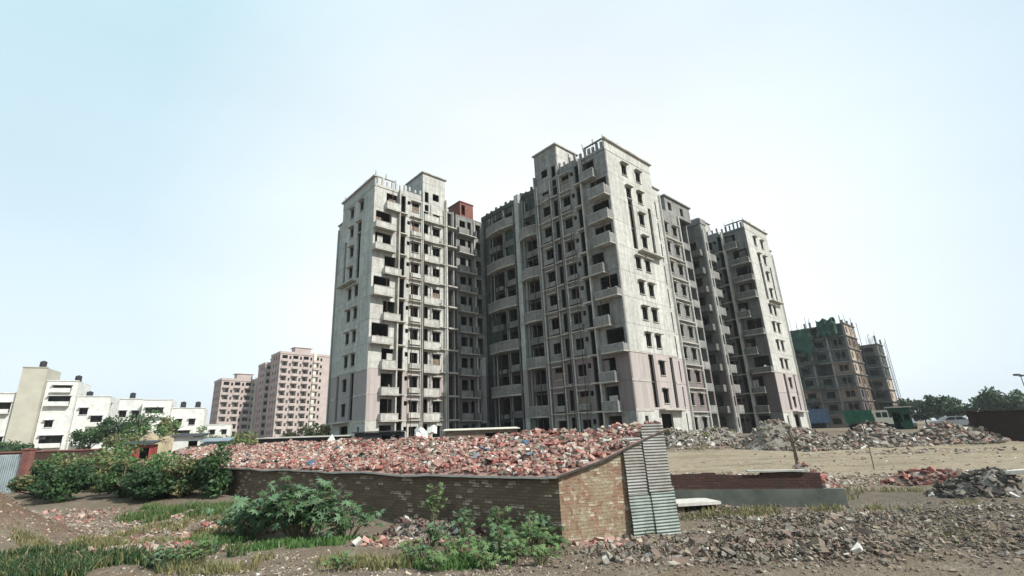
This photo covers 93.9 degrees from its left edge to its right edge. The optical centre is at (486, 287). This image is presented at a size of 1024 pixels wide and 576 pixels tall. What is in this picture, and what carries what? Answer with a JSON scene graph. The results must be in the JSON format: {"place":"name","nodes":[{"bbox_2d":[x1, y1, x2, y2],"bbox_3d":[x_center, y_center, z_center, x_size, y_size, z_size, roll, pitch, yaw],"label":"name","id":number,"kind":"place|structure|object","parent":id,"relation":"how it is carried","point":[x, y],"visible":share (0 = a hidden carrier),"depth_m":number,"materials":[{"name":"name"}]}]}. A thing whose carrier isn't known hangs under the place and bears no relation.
{"place":"outdoors","nodes":[
{"label":"outdoors","id":0,"kind":"place"},
{"bbox_2d":[0,361,119,450],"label":"white house","id":1,"kind":"structure","parent":0,"point":[44,407],"depth_m":107.65,"materials":[{"name":"paint"}]},
{"bbox_2d":[35,434,63,447],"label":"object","id":2,"kind":"structure","parent":1,"relation":"in","point":[44,445],"depth_m":105.40,"materials":[{"name":"white paint"}]},
{"bbox_2d":[44,395,71,405],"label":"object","id":3,"kind":"structure","parent":1,"relation":"in","point":[51,403],"depth_m":108.07,"materials":[{"name":"white paint"}]},
{"bbox_2d":[50,384,72,392],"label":"window","id":4,"kind":"structure","parent":1,"relation":"in","point":[53,390],"depth_m":108.87,"materials":[{"name":"white paint"}]},
{"bbox_2d":[110,393,162,451],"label":"white house","id":5,"kind":"structure","parent":0,"point":[132,404],"depth_m":126.94,"materials":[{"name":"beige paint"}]},
{"bbox_2d":[205,424,232,437],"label":"white house","id":6,"kind":"structure","parent":0,"point":[221,430],"depth_m":145.49,"materials":[{"name":"paint"}]},
{"bbox_2d":[209,373,256,438],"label":"apartment tower","id":7,"kind":"structure","parent":0,"point":[233,401],"depth_m":206.83,"materials":[{"name":"pink paint"}]},
{"bbox_2d":[252,359,270,443],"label":"apartment tower","id":8,"kind":"structure","parent":0,"point":[259,416],"depth_m":203.61,"materials":[{"name":"pink paint"}]},
{"bbox_2d":[263,347,329,438],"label":"apartment tower","id":9,"kind":"structure","parent":0,"point":[298,387],"depth_m":199.38,"materials":[{"name":"pink paint"}]},
{"bbox_2d":[0,420,1023,575],"bbox_3d":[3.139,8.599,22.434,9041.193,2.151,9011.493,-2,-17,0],"label":"ground","id":10,"kind":"structure","parent":0,"point":[679,462],"depth_m":14.91,"materials":[{"name":"soil"}]},
{"bbox_2d":[0,454,21,492],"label":"fence sheet","id":11,"kind":"object","parent":10,"relation":"on","point":[9,466],"visible":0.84,"depth_m":25.28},
{"bbox_2d":[0,442,40,451],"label":"dark shrub","id":12,"kind":"object","parent":10,"relation":"on","point":[15,447],"visible":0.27,"depth_m":62.49,"materials":[{"name":"green plant"}]},
{"bbox_2d":[13,448,37,492],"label":"brick pier","id":13,"kind":"structure","parent":10,"relation":"on","point":[27,459],"depth_m":25.16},
{"bbox_2d":[6,459,58,497],"bbox_3d":[-21.810,9.434,23.443,2.286,1.942,2.548,-16,-22,38],"label":"wild bush","id":14,"kind":"object","parent":10,"relation":"on","point":[18,484],"visible":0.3,"depth_m":22.98,"materials":[{"name":"green plant"}]},
{"bbox_2d":[0,449,107,468],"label":"garden wall","id":15,"kind":"structure","parent":10,"relation":"on","point":[41,455],"depth_m":34.07,"materials":[{"name":"brick"}]},
{"bbox_2d":[24,461,97,502],"bbox_3d":[-19.663,9.151,22.443,2.620,1.949,2.705,4,-18,-19],"label":"wild bush","id":16,"kind":"object","parent":10,"relation":"on","point":[70,480],"visible":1,"depth_m":21.94,"materials":[{"name":"green plant"}]},
{"bbox_2d":[46,451,88,470],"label":"pale scrub","id":17,"kind":"object","parent":10,"relation":"on","point":[63,463],"visible":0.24,"depth_m":27.63,"materials":[{"name":"green plant"}]},
{"bbox_2d":[68,425,101,450],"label":"bushy tree","id":18,"kind":"object","parent":10,"relation":"on","point":[81,436],"visible":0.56,"depth_m":77.46,"materials":[{"name":"green plant"}]},
{"bbox_2d":[73,445,115,470],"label":"pale scrub","id":19,"kind":"object","parent":10,"relation":"on","point":[101,454],"visible":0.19,"depth_m":27.19,"materials":[{"name":"green plant"}]},
{"bbox_2d":[85,415,126,447],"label":"bushy tree","id":20,"kind":"object","parent":10,"relation":"on","point":[103,431],"visible":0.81,"depth_m":76.27,"materials":[{"name":"green plant"}]},
{"bbox_2d":[80,454,141,486],"bbox_3d":[-19.873,9.771,25.103,3.593,1.919,3.159,0,-17,-5],"label":"wild bush","id":21,"kind":"object","parent":10,"relation":"on","point":[135,461],"visible":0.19,"depth_m":25.37,"materials":[{"name":"green plant"}]},
{"bbox_2d":[92,458,144,497],"bbox_3d":[-17.367,9.091,22.671,2.113,2.018,2.115,-15,-22,37],"label":"wild bush","id":22,"kind":"object","parent":10,"relation":"on","point":[112,474],"visible":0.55,"depth_m":22.22,"materials":[{"name":"green plant"}]},
{"bbox_2d":[102,433,142,451],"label":"dry shrub","id":23,"kind":"object","parent":10,"relation":"on","point":[114,443],"visible":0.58,"depth_m":55.46,"materials":[{"name":"green plant"}]},
{"bbox_2d":[0,539,250,575],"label":"dark grass","id":24,"kind":"structure","parent":10,"relation":"on","point":[43,561],"depth_m":11.00,"materials":[{"name":"green plant"}]},
{"bbox_2d":[105,438,146,459],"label":"pale scrub","id":25,"kind":"object","parent":10,"relation":"on","point":[126,452],"visible":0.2,"depth_m":30.05,"materials":[{"name":"green plant"}]},
{"bbox_2d":[116,407,164,438],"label":"bushy tree","id":26,"kind":"object","parent":10,"relation":"on","point":[139,426],"visible":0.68,"depth_m":76.32,"materials":[{"name":"green plant"}]},
{"bbox_2d":[122,440,160,458],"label":"shack","id":27,"kind":"structure","parent":10,"relation":"on","point":[151,446],"depth_m":37.16,"materials":[{"name":"red brick"}]},
{"bbox_2d":[117,466,173,500],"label":"wild bush","id":28,"kind":"object","parent":10,"relation":"on","point":[146,484],"visible":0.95,"depth_m":21.03,"materials":[{"name":"green plant"}]},
{"bbox_2d":[139,431,178,453],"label":"rubble heap","id":29,"kind":"object","parent":10,"relation":"on","point":[165,444],"visible":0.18,"depth_m":40.49,"materials":[{"name":"soil"}]},
{"bbox_2d":[142,545,179,567],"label":"broadleaf weed","id":30,"kind":"object","parent":10,"relation":"on","point":[162,553],"visible":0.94,"depth_m":10.89,"materials":[{"name":"green plant"}]},
{"bbox_2d":[137,450,193,484],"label":"wild bush","id":31,"kind":"object","parent":10,"relation":"on","point":[158,460],"visible":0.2,"depth_m":23.01,"materials":[{"name":"green plant"}]},
{"bbox_2d":[152,415,182,436],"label":"bushy tree","id":32,"kind":"object","parent":10,"relation":"on","point":[166,425],"visible":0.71,"depth_m":77.40,"materials":[{"name":"green plant"}]},
{"bbox_2d":[140,399,207,434],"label":"white house","id":33,"kind":"structure","parent":10,"relation":"on","point":[191,419],"depth_m":129.24,"materials":[{"name":"paint"}]},
{"bbox_2d":[161,453,200,497],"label":"wild bush","id":34,"kind":"object","parent":10,"relation":"on","point":[181,480],"visible":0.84,"depth_m":21.72,"materials":[{"name":"green plant"}]},
{"bbox_2d":[109,498,253,524],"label":"bright grass","id":35,"kind":"structure","parent":10,"relation":"on","point":[155,511],"depth_m":18.04,"materials":[{"name":"green plant"}]},
{"bbox_2d":[171,433,208,450],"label":"shack","id":36,"kind":"structure","parent":10,"relation":"on","point":[180,441],"depth_m":37.88,"materials":[{"name":"white paint"}]},
{"bbox_2d":[174,531,217,562],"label":"broadleaf weed","id":37,"kind":"object","parent":10,"relation":"on","point":[198,550],"visible":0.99,"depth_m":11.28,"materials":[{"name":"green plant"}]},
{"bbox_2d":[191,441,233,498],"bbox_3d":[-12.403,8.311,21.703,1.852,2.568,1.966,8,-20,-30],"label":"wild bush","id":38,"kind":"object","parent":10,"relation":"on","point":[212,479],"visible":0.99,"depth_m":21.35,"materials":[{"name":"green plant"}]},
{"bbox_2d":[200,437,234,444],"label":"shack","id":39,"kind":"structure","parent":10,"relation":"on","point":[208,441],"depth_m":37.84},
{"bbox_2d":[203,507,273,536],"bbox_3d":[-7.417,7.067,14.517,2.556,1.099,1.525,-6,-18,13],"label":"castor plant","id":40,"kind":"object","parent":10,"relation":"on","point":[235,516],"visible":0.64,"depth_m":14.33,"materials":[{"name":"green plant"}]},
{"bbox_2d":[226,430,258,444],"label":"dry shrub","id":41,"kind":"object","parent":10,"relation":"on","point":[242,438],"visible":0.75,"depth_m":57.69,"materials":[{"name":"green plant"}]},
{"bbox_2d":[227,475,355,539],"bbox_3d":[-5.617,6.480,14.059,3.992,1.796,2.604,-2,-17,0],"label":"castor plant","id":42,"kind":"object","parent":10,"relation":"on","point":[299,503],"visible":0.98,"depth_m":13.72,"materials":[{"name":"green plant"}]},
{"bbox_2d":[256,435,352,443],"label":"shack","id":43,"kind":"structure","parent":10,"relation":"on","point":[294,438],"depth_m":42.62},
{"bbox_2d":[297,423,322,437],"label":"dry shrub","id":44,"kind":"object","parent":10,"relation":"on","point":[308,432],"visible":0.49,"depth_m":62.85,"materials":[{"name":"green plant"}]},
{"bbox_2d":[0,493,641,552],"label":"brick debris","id":45,"kind":"object","parent":10,"relation":"on","point":[384,541],"visible":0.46,"depth_m":13.15,"materials":[{"name":"brick"}]},
{"bbox_2d":[322,550,355,570],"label":"broadleaf weed","id":46,"kind":"object","parent":10,"relation":"on","point":[338,562],"visible":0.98,"depth_m":10.23,"materials":[{"name":"green plant"}]},
{"bbox_2d":[308,500,385,538],"bbox_3d":[-3.936,6.583,13.483,2.108,1.056,1.287,-2,-17,0],"label":"castor plant","id":47,"kind":"object","parent":10,"relation":"on","point":[363,517],"visible":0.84,"depth_m":13.41,"materials":[{"name":"green plant"}]},
{"bbox_2d":[180,531,515,571],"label":"short grass","id":48,"kind":"structure","parent":10,"relation":"on","point":[456,562],"depth_m":12.60,"materials":[{"name":"green plant"}]},
{"bbox_2d":[352,430,406,440],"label":"shack","id":49,"kind":"structure","parent":10,"relation":"on","point":[382,435],"depth_m":41.47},
{"bbox_2d":[325,171,448,437],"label":"apartment tower","id":50,"kind":"structure","parent":10,"relation":"on","point":[389,362],"depth_m":62.10,"materials":[{"name":"grey concrete"}]},
{"bbox_2d":[136,429,667,542],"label":"brick shed","id":51,"kind":"structure","parent":10,"relation":"on","point":[589,501],"depth_m":13.68,"materials":[{"name":"brick"}]},
{"bbox_2d":[140,420,660,475],"bbox_3d":[-8.825,7.547,22.053,32.994,1.439,3.125,-14,-21,35],"label":"roof rubble","id":52,"kind":"object","parent":51,"relation":"on","point":[482,449],"visible":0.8,"depth_m":16.36,"materials":[{"name":"red brick"}]},
{"bbox_2d":[622,437,649,494],"bbox_3d":[4.131,4.878,13.147,0.712,1.483,0.072,4,-18,-17],"label":"corrugated sheet","id":53,"kind":"object","parent":51,"relation":"attached to","point":[636,469],"visible":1,"depth_m":13.11,"materials":[{"name":"metal"}]},
{"bbox_2d":[628,491,656,536],"bbox_3d":[4.200,6.026,12.761,0.750,1.140,0.096,3,-18,-16],"label":"corrugated sheet","id":54,"kind":"object","parent":51,"relation":"attached to","point":[642,513],"visible":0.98,"depth_m":12.73,"materials":[{"name":"metal"}]},
{"bbox_2d":[640,424,672,491],"bbox_3d":[4.746,4.720,13.341,0.720,1.780,0.081,3,-18,-16],"label":"corrugated sheet","id":55,"kind":"object","parent":51,"relation":"attached to","point":[656,462],"visible":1,"depth_m":13.33,"materials":[{"name":"metal"}]},
{"bbox_2d":[650,486,681,535],"bbox_3d":[4.848,6.020,12.917,0.742,1.200,0.093,3,-18,-15],"label":"corrugated sheet","id":56,"kind":"object","parent":51,"relation":"attached to","point":[665,511],"visible":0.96,"depth_m":12.89,"materials":[{"name":"metal"}]},
{"bbox_2d":[396,538,422,557],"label":"broadleaf weed","id":57,"kind":"object","parent":10,"relation":"on","point":[408,545],"visible":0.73,"depth_m":11.32,"materials":[{"name":"green plant"}]},
{"bbox_2d":[403,539,443,560],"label":"broadleaf weed","id":58,"kind":"object","parent":10,"relation":"on","point":[421,547],"visible":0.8,"depth_m":10.60,"materials":[{"name":"green plant"}]},
{"bbox_2d":[414,425,436,438],"bbox_3d":[-4.750,11.604,36.092,1.926,2.415,1.502,7,-19,-28],"label":"white sack pile","id":59,"kind":"object","parent":10,"relation":"on","point":[421,431],"visible":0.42,"depth_m":36.10,"materials":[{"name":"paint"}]},
{"bbox_2d":[369,514,491,541],"bbox_3d":[-1.469,6.819,13.623,3.810,0.659,1.481,-2,-17,0],"label":"rubble heap","id":60,"kind":"object","parent":10,"relation":"on","point":[407,527],"visible":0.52,"depth_m":13.46,"materials":[{"name":"stone"}]},
{"bbox_2d":[422,482,447,521],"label":"climbing weed","id":61,"kind":"object","parent":10,"relation":"on","point":[432,507],"visible":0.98,"depth_m":14.14,"materials":[{"name":"green plant"}]},
{"bbox_2d":[419,521,452,546],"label":"tall weed","id":62,"kind":"object","parent":10,"relation":"on","point":[434,534],"visible":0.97,"depth_m":12.28,"materials":[{"name":"green plant"}]},
{"bbox_2d":[424,549,454,571],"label":"broadleaf weed","id":63,"kind":"object","parent":10,"relation":"on","point":[439,559],"visible":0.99,"depth_m":9.95,"materials":[{"name":"green plant"}]},
{"bbox_2d":[440,536,467,555],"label":"broadleaf weed","id":64,"kind":"object","parent":10,"relation":"on","point":[458,545],"visible":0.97,"depth_m":11.07,"materials":[{"name":"green plant"}]},
{"bbox_2d":[447,520,474,552],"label":"broadleaf weed","id":65,"kind":"object","parent":10,"relation":"on","point":[463,536],"visible":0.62,"depth_m":11.69,"materials":[{"name":"green plant"}]},
{"bbox_2d":[449,505,476,536],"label":"tall weed","id":66,"kind":"object","parent":10,"relation":"on","point":[465,520],"visible":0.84,"depth_m":13.12,"materials":[{"name":"green plant"}]},
{"bbox_2d":[447,200,489,430],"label":"stair block","id":67,"kind":"structure","parent":10,"relation":"on","point":[467,336],"depth_m":69.23,"materials":[{"name":"grey concrete"}]},
{"bbox_2d":[469,535,490,559],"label":"broadleaf weed","id":68,"kind":"object","parent":10,"relation":"on","point":[479,543],"visible":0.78,"depth_m":10.40,"materials":[{"name":"green plant"}]},
{"bbox_2d":[443,427,518,437],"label":"shack","id":69,"kind":"structure","parent":10,"relation":"on","point":[465,432],"depth_m":39.83,"materials":[{"name":"metal"}]},
{"bbox_2d":[467,545,514,570],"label":"broadleaf weed","id":70,"kind":"object","parent":10,"relation":"on","point":[480,558],"visible":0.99,"depth_m":9.98,"materials":[{"name":"green plant"}]},
{"bbox_2d":[481,531,511,554],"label":"tall weed","id":71,"kind":"object","parent":10,"relation":"on","point":[491,548],"visible":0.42,"depth_m":11.14,"materials":[{"name":"green plant"}]},
{"bbox_2d":[481,506,518,530],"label":"tall weed","id":72,"kind":"object","parent":10,"relation":"on","point":[498,521],"visible":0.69,"depth_m":12.66,"materials":[{"name":"green plant"}]},
{"bbox_2d":[487,523,519,562],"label":"broadleaf weed","id":73,"kind":"object","parent":10,"relation":"on","point":[498,550],"visible":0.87,"depth_m":10.86,"materials":[{"name":"green plant"}]},
{"bbox_2d":[1,444,1010,575],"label":"dry grass","id":74,"kind":"structure","parent":10,"relation":"on","point":[381,562],"depth_m":13.40,"materials":[{"name":"green plant"}]},
{"bbox_2d":[492,521,530,551],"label":"tall weed","id":75,"kind":"object","parent":10,"relation":"on","point":[508,529],"visible":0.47,"depth_m":11.60,"materials":[{"name":"green plant"}]},
{"bbox_2d":[0,492,1023,575],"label":"soil clods","id":76,"kind":"object","parent":10,"relation":"on","point":[983,563],"visible":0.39,"depth_m":9.90,"materials":[{"name":"soil"}]},
{"bbox_2d":[498,537,530,564],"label":"broadleaf weed","id":77,"kind":"object","parent":10,"relation":"on","point":[518,551],"visible":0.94,"depth_m":10.48,"materials":[{"name":"green plant"}]},
{"bbox_2d":[480,187,549,433],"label":"link block","id":78,"kind":"structure","parent":10,"relation":"on","point":[517,382],"depth_m":66.33,"materials":[{"name":"concrete"}]},
{"bbox_2d":[509,511,546,556],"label":"broadleaf weed","id":79,"kind":"object","parent":10,"relation":"on","point":[513,534],"visible":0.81,"depth_m":11.26,"materials":[{"name":"green plant"}]},
{"bbox_2d":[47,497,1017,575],"bbox_3d":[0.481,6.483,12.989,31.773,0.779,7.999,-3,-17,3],"label":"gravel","id":80,"kind":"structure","parent":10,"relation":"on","point":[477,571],"depth_m":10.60,"materials":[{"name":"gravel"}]},
{"bbox_2d":[521,543,561,565],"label":"broadleaf weed","id":81,"kind":"object","parent":10,"relation":"on","point":[542,549],"visible":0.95,"depth_m":10.17,"materials":[{"name":"green plant"}]},
{"bbox_2d":[523,511,563,544],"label":"tall weed","id":82,"kind":"object","parent":10,"relation":"on","point":[542,521],"visible":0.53,"depth_m":12.09,"materials":[{"name":"green plant"}]},
{"bbox_2d":[532,526,574,555],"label":"tall weed","id":83,"kind":"object","parent":10,"relation":"on","point":[550,540],"visible":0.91,"depth_m":11.01,"materials":[{"name":"green plant"}]},
{"bbox_2d":[676,498,720,511],"bbox_3d":[6.845,7.248,15.907,1.500,0.310,1.000,1,-17,-8],"label":"concrete slab","id":84,"kind":"object","parent":10,"relation":"on","point":[682,503],"depth_m":15.57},
{"bbox_2d":[660,194,744,432],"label":"wing","id":85,"kind":"structure","parent":10,"relation":"on","point":[710,368],"depth_m":70.02,"materials":[{"name":"concrete"}]},
{"bbox_2d":[663,426,744,446],"bbox_3d":[17.429,12.284,39.415,9.219,1.725,4.926,-2,-17,0],"label":"rubble heap","id":86,"kind":"object","parent":10,"relation":"on","point":[678,436],"visible":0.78,"depth_m":38.44,"materials":[{"name":"stone"}]},
{"bbox_2d":[670,469,847,506],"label":"wall","id":87,"kind":"structure","parent":10,"relation":"on","point":[794,487],"depth_m":16.12,"materials":[{"name":"brick"}]},
{"bbox_2d":[777,421,801,463],"bbox_3d":[16.589,8.453,25.828,1.317,2.441,0.988,7,-19,-27],"label":"thin sapling","id":88,"kind":"object","parent":10,"relation":"on","point":[793,441],"visible":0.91,"depth_m":25.79,"materials":[{"name":"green plant"}]},
{"bbox_2d":[569,503,1023,574],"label":"broken rubble","id":89,"kind":"object","parent":10,"relation":"on","point":[854,530],"visible":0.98,"depth_m":10.56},
{"bbox_2d":[733,419,869,451],"bbox_3d":[22.344,10.587,34.475,9.243,2.326,5.721,-2,-17,0],"label":"rubble heap","id":90,"kind":"object","parent":10,"relation":"on","point":[764,435],"visible":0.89,"depth_m":33.04,"materials":[{"name":"grey brick"}]},
{"bbox_2d":[792,461,847,489],"bbox_3d":[13.094,7.534,19.101,2.271,1.148,1.639,-2,-17,0],"label":"rubble heap","id":91,"kind":"object","parent":10,"relation":"on","point":[825,479],"visible":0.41,"depth_m":19.00,"materials":[{"name":"red brick"}]},
{"bbox_2d":[789,315,878,427],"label":"concrete frame building","id":92,"kind":"structure","parent":10,"relation":"on","point":[832,374],"depth_m":115.07,"materials":[{"name":"grey concrete"}]},
{"bbox_2d":[666,439,1023,488],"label":"site debris","id":93,"kind":"object","parent":10,"relation":"on","point":[935,442],"visible":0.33,"depth_m":27.17,"materials":[{"name":"grey brick"}]},
{"bbox_2d":[843,408,894,430],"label":"tipper truck","id":94,"kind":"object","parent":10,"relation":"on","point":[853,417],"visible":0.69,"depth_m":59.10,"materials":[{"name":"beige paint"}]},
{"bbox_2d":[853,334,901,425],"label":"concrete frame building","id":95,"kind":"structure","parent":10,"relation":"on","point":[884,390],"depth_m":126.92,"materials":[{"name":"concrete"}]},
{"bbox_2d":[837,420,932,447],"bbox_3d":[27.688,10.610,34.699,8.439,1.962,5.108,-2,-17,0],"label":"rubble heap","id":96,"kind":"object","parent":10,"relation":"on","point":[879,434],"visible":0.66,"depth_m":33.60,"materials":[{"name":"grey brick"}]},
{"bbox_2d":[884,406,913,429],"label":"site cabin","id":97,"kind":"object","parent":10,"relation":"on","point":[902,414],"visible":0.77,"depth_m":61.27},
{"bbox_2d":[880,466,958,485],"bbox_3d":[18.467,7.713,19.609,4.600,0.765,1.770,-2,-17,0],"label":"rubble heap","id":98,"kind":"object","parent":10,"relation":"on","point":[929,475],"visible":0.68,"depth_m":19.57,"materials":[{"name":"brick"}]},
{"bbox_2d":[911,399,931,423],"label":"tree","id":99,"kind":"object","parent":10,"relation":"on","point":[918,416],"visible":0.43,"depth_m":126.08,"materials":[{"name":"green plant"}]},
{"bbox_2d":[910,395,954,419],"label":"tree","id":100,"kind":"object","parent":10,"relation":"on","point":[936,407],"visible":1,"depth_m":117.88,"materials":[{"name":"green plant"}]},
{"bbox_2d":[929,416,969,425],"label":"parked car","id":101,"kind":"object","parent":10,"relation":"on","point":[960,420],"visible":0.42,"depth_m":58.55,"materials":[{"name":"silver metal"}]},
{"bbox_2d":[907,421,1011,444],"bbox_3d":[33.340,10.495,34.553,8.057,1.773,4.605,-2,-17,0],"label":"rubble heap","id":102,"kind":"object","parent":10,"relation":"on","point":[946,432],"visible":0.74,"depth_m":33.53,"materials":[{"name":"stone"}]},
{"bbox_2d":[944,397,977,417],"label":"tree","id":103,"kind":"object","parent":10,"relation":"on","point":[958,409],"visible":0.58,"depth_m":118.84,"materials":[{"name":"green plant"}]},
{"bbox_2d":[926,466,1023,498],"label":"rubble heap","id":104,"kind":"object","parent":10,"relation":"on","point":[988,482],"visible":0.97,"depth_m":15.55,"materials":[{"name":"concrete"}]},
{"bbox_2d":[966,386,1008,410],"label":"tree","id":105,"kind":"object","parent":10,"relation":"on","point":[991,398],"visible":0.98,"depth_m":115.54,"materials":[{"name":"green plant"}]},
{"bbox_2d":[963,408,1023,440],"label":"dark wall","id":106,"kind":"structure","parent":10,"relation":"on","point":[1008,422],"depth_m":33.54,"materials":[{"name":"brick"}]},
{"bbox_2d":[1001,393,1023,410],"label":"tree","id":107,"kind":"object","parent":10,"relation":"on","point":[1019,402],"visible":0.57,"depth_m":114.78,"materials":[{"name":"green plant"}]},
{"bbox_2d":[0,0,1023,424],"label":"sky","id":108,"kind":"structure","parent":0,"point":[176,176],"materials":[{"name":"blue"}]},
{"bbox_2d":[532,136,695,433],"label":"apartment tower","id":109,"kind":"structure","parent":0,"point":[613,348],"depth_m":55.64,"materials":[{"name":"grey concrete"}]},
{"bbox_2d":[691,216,810,432],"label":"apartment tower","id":110,"kind":"structure","parent":0,"point":[766,376],"depth_m":78.56,"materials":[{"name":"grey concrete"}]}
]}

